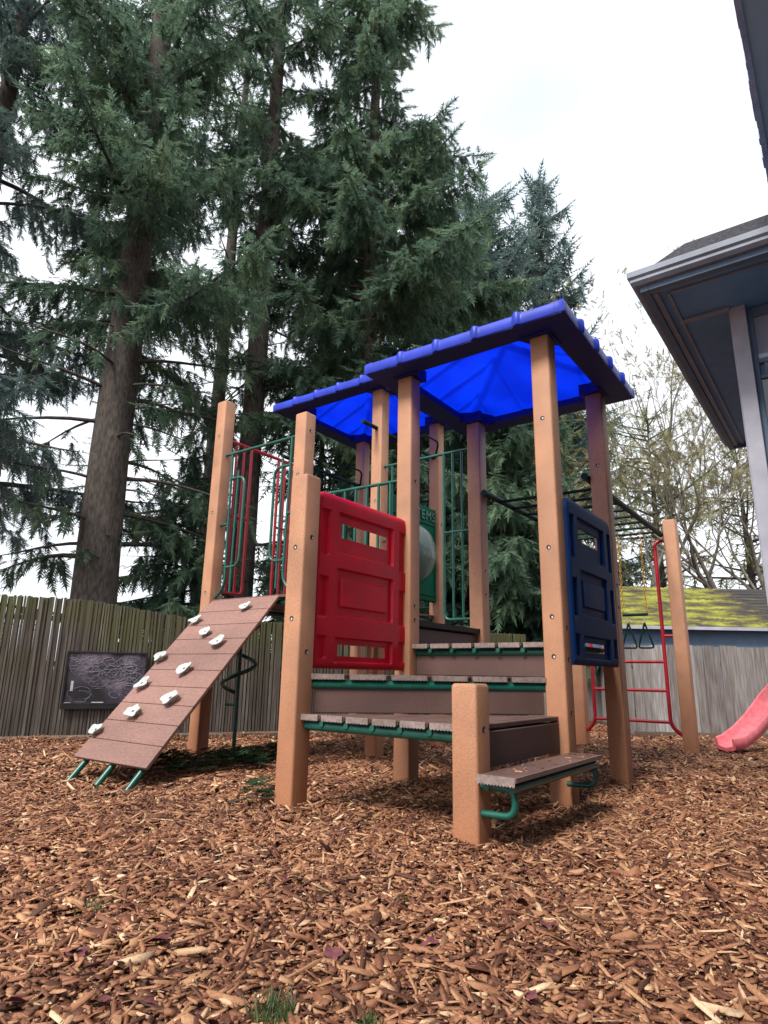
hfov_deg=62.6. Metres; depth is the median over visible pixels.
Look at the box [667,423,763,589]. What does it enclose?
bare tree
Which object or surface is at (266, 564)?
conifer
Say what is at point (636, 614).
trapeze swing
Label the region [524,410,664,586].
conifer
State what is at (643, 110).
sky
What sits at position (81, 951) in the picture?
fallen leaf
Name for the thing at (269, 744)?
fallen bough
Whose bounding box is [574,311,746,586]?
bare tree
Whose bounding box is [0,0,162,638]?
conifer
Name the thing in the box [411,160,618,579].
conifer
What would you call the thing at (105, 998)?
fallen leaf
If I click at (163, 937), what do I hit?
fallen leaf
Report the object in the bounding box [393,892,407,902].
grass tuft
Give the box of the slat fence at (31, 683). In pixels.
[0,594,527,735]
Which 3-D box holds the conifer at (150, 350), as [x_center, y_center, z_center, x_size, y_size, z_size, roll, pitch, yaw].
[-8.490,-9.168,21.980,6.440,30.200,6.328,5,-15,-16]
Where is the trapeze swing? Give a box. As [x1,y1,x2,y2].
[617,534,653,648]
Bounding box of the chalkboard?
[60,651,147,708]
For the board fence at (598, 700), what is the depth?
9.85 m
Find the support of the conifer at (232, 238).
on the ground
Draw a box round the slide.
[715,683,767,750]
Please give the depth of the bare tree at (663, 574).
18.48 m
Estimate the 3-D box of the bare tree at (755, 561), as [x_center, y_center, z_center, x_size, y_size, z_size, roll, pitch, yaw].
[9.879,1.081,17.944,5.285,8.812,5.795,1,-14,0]
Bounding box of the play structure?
[66,298,699,847]
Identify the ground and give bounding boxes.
[0,669,767,1023]
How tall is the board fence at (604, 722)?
1.231 m
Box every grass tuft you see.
[72,897,108,914]
[241,981,303,1023]
[354,1006,384,1023]
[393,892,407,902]
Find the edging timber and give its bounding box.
[0,730,334,741]
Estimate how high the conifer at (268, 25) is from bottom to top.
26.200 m
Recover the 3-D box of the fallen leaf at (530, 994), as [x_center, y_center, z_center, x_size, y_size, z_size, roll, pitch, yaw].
[0.327,1.073,1.408,0.034,0.008,0.043,-2,-7,-43]
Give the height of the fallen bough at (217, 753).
0.162 m
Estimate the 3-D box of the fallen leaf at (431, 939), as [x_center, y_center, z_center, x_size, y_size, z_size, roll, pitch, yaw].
[0.121,1.142,1.673,0.049,0.011,0.061,-19,-18,35]
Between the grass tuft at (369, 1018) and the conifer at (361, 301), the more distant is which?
the conifer at (361, 301)
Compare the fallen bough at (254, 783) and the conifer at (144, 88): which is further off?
the conifer at (144, 88)
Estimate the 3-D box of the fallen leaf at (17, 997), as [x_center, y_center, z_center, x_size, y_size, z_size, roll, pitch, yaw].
[-0.762,1.014,1.315,0.053,0.012,0.066,-8,-37,18]
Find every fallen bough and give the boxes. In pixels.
[129,745,270,772]
[207,740,277,763]
[227,774,275,803]
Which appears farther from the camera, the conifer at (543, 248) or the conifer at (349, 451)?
the conifer at (543, 248)
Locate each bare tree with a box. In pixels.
[497,459,635,556]
[544,239,719,554]
[568,409,752,587]
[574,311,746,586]
[578,382,751,588]
[635,395,765,589]
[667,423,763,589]
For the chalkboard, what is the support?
attached to the slat fence at (31, 683)
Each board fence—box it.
[528,647,602,724]
[599,645,637,735]
[624,644,767,737]
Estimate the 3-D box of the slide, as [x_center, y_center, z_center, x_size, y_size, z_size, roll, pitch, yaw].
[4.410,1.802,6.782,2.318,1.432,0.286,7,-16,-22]
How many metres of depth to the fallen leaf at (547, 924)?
1.82 m
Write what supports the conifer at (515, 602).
on the ground
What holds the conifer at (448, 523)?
on the ground
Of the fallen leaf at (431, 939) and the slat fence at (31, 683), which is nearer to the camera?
the fallen leaf at (431, 939)
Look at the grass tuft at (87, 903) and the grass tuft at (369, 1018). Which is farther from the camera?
the grass tuft at (87, 903)
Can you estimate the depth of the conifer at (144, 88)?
11.85 m
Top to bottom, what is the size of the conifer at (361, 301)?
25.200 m
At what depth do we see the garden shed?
9.81 m
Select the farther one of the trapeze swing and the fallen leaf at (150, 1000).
the trapeze swing
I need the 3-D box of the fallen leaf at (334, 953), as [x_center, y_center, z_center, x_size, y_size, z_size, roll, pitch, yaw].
[-0.131,1.121,1.610,0.049,0.011,0.061,-8,6,-41]
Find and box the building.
[626,0,767,603]
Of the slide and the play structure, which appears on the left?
the play structure
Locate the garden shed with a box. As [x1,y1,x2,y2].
[585,586,767,709]
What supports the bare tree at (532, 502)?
on the ground
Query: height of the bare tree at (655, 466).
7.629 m
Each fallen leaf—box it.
[2,994,28,1001]
[62,946,89,956]
[86,995,111,1002]
[108,959,117,966]
[142,997,157,1004]
[146,934,170,942]
[324,946,342,959]
[422,936,439,946]
[521,989,537,998]
[540,920,554,927]
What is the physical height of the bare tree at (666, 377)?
15.324 m
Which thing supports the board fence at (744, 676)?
on the ground
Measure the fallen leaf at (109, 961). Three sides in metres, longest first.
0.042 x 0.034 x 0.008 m
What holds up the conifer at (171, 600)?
on the ground
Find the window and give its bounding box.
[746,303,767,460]
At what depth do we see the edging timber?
6.63 m
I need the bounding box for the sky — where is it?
[0,0,767,658]
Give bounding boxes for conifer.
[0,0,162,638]
[0,0,287,647]
[45,0,227,509]
[55,0,368,673]
[116,431,258,651]
[134,1,306,601]
[202,0,546,539]
[250,365,461,678]
[253,334,357,659]
[378,177,520,543]
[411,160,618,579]
[420,417,601,683]
[501,158,662,586]
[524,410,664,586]
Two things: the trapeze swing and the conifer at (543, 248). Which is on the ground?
the conifer at (543, 248)

